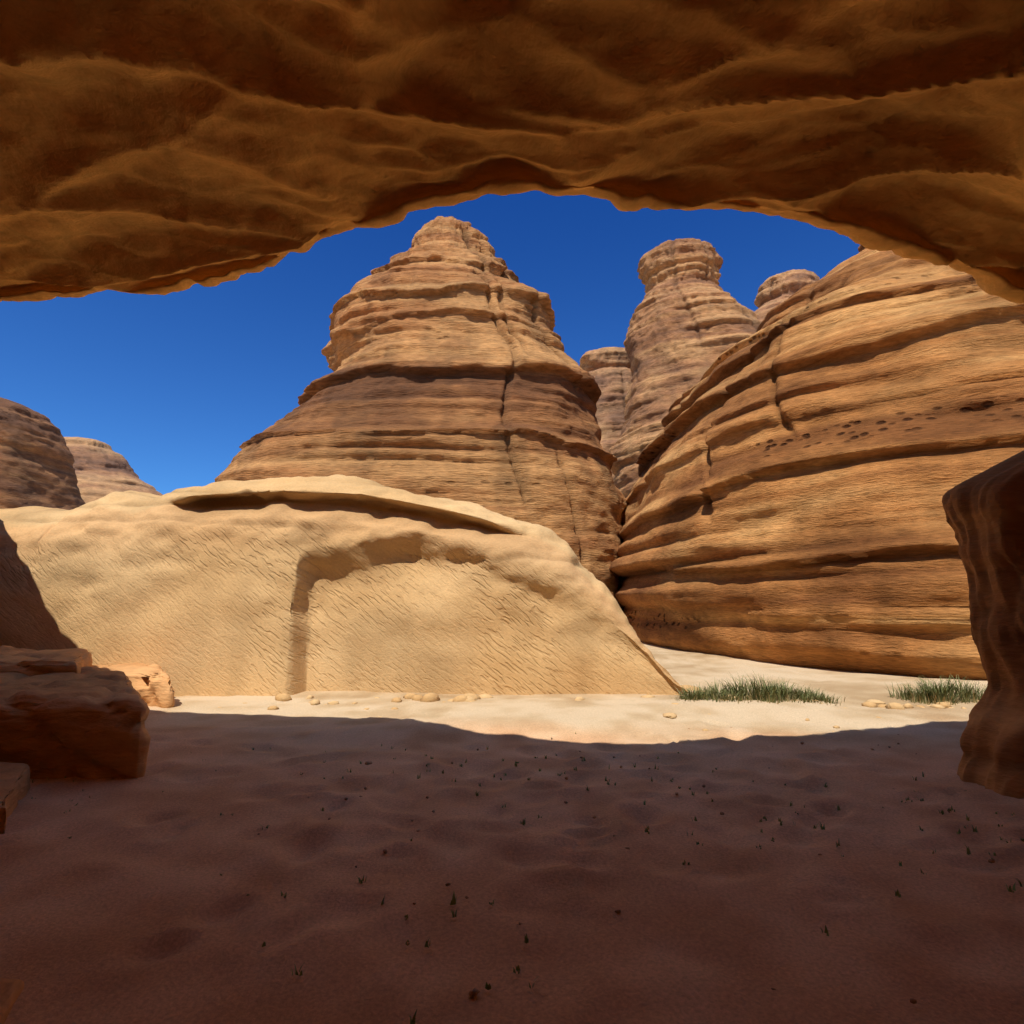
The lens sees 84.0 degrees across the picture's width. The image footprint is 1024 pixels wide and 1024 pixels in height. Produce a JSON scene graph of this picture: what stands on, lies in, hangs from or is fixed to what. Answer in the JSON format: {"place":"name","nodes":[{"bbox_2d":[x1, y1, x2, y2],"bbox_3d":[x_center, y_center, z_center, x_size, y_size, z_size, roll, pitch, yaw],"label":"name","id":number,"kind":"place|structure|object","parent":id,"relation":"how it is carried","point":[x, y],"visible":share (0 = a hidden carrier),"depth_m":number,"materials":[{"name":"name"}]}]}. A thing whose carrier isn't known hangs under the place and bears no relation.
{"place":"outdoors","nodes":[
{"label":"outdoors","id":0,"kind":"place"},
{"bbox_2d":[0,190,859,494],"label":"sky","id":1,"kind":"structure","parent":0,"point":[174,383],"materials":[{"name":"blue"}]},
{"bbox_2d":[0,642,1023,1023],"bbox_3d":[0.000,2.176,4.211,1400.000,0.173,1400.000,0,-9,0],"label":"sand ground","id":2,"kind":"structure","parent":0,"point":[122,900],"depth_m":3.27,"materials":[{"name":"beige sand"}]},
{"bbox_2d":[0,978,23,1023],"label":"outcrop rock","id":3,"kind":"object","parent":2,"relation":"on","point":[11,990],"visible":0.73,"depth_m":2.14,"materials":[{"name":"stone"}]},
{"bbox_2d":[0,762,29,833],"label":"outcrop rock","id":4,"kind":"object","parent":2,"relation":"on","point":[14,783],"visible":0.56,"depth_m":4.24,"materials":[{"name":"stone"}]},
{"bbox_2d":[0,397,85,509],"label":"dome rock","id":5,"kind":"object","parent":2,"relation":"on","point":[37,461],"visible":0.52,"depth_m":39.69,"materials":[{"name":"stone"}]},
{"bbox_2d":[0,645,92,676],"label":"ledge rock","id":6,"kind":"object","parent":2,"relation":"on","point":[30,662],"visible":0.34,"depth_m":7.27,"materials":[{"name":"stone"}]},
{"bbox_2d":[0,666,150,778],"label":"boulder","id":7,"kind":"object","parent":2,"relation":"on","point":[88,723],"visible":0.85,"depth_m":4.90,"materials":[{"name":"stone"}]},
{"bbox_2d":[64,437,162,502],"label":"dome rock","id":8,"kind":"object","parent":2,"relation":"on","point":[102,469],"visible":0.21,"depth_m":58.57,"materials":[{"name":"stone"}]},
{"bbox_2d":[93,663,174,707],"bbox_3d":[-8.803,2.889,9.403,8.558,0.945,1.944,-1,-9,8],"label":"rock","id":9,"kind":"object","parent":2,"relation":"on","point":[151,685],"visible":0.14,"depth_m":8.01,"materials":[{"name":"stone"}]},
{"bbox_2d":[0,474,698,696],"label":"sandstone outcrop","id":10,"kind":"object","parent":2,"relation":"on","point":[287,585],"visible":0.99,"depth_m":9.54,"materials":[{"name":"stone"}]},
{"bbox_2d":[215,216,627,610],"bbox_3d":[-4.775,-4.842,27.980,22.258,24.848,12.854,0,-9,0],"label":"rock butte","id":11,"kind":"object","parent":2,"relation":"on","point":[458,374],"visible":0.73,"depth_m":24.90,"materials":[{"name":"stone"}]},
{"bbox_2d":[0,0,1023,302],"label":"rock arch","id":12,"kind":"structure","parent":2,"relation":"on","point":[158,146],"depth_m":3.57,"materials":[{"name":"stone"}]},
{"bbox_2d":[11,732,1023,1023],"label":"grass sprigs","id":13,"kind":"object","parent":2,"relation":"on","point":[427,944],"visible":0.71,"depth_m":3.73,"materials":[{"name":"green plant"}]},
{"bbox_2d":[218,693,977,731],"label":"stones","id":14,"kind":"object","parent":2,"relation":"on","point":[470,697],"visible":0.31,"depth_m":8.34,"materials":[{"name":"stone"}]},
{"bbox_2d":[579,347,631,479],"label":"rock tower","id":15,"kind":"structure","parent":2,"relation":"on","point":[608,369],"depth_m":53.89,"materials":[{"name":"stone"}]},
{"bbox_2d":[257,727,994,1003],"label":"pebbles","id":16,"kind":"object","parent":2,"relation":"on","point":[473,993],"visible":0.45,"depth_m":3.45,"materials":[{"name":"stone"}]},
{"bbox_2d":[609,238,760,497],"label":"rock tower","id":17,"kind":"structure","parent":2,"relation":"on","point":[691,321],"depth_m":43.09,"materials":[{"name":"stone"}]},
{"bbox_2d":[754,269,819,321],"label":"rock tower","id":18,"kind":"structure","parent":2,"relation":"on","point":[774,291],"depth_m":53.81,"materials":[{"name":"stone"}]},
{"bbox_2d":[609,245,1023,680],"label":"cliff rock","id":19,"kind":"object","parent":2,"relation":"on","point":[811,455],"visible":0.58,"depth_m":14.16,"materials":[{"name":"stone"}]},
{"bbox_2d":[671,671,986,705],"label":"tussock grass plants","id":20,"kind":"object","parent":2,"relation":"on","point":[940,690],"depth_m":8.49,"materials":[{"name":"green plant"}]},
{"bbox_2d":[942,450,1023,798],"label":"rock pillar","id":21,"kind":"structure","parent":2,"relation":"on","point":[984,511],"depth_m":4.82,"materials":[{"name":"stone"}]}
]}

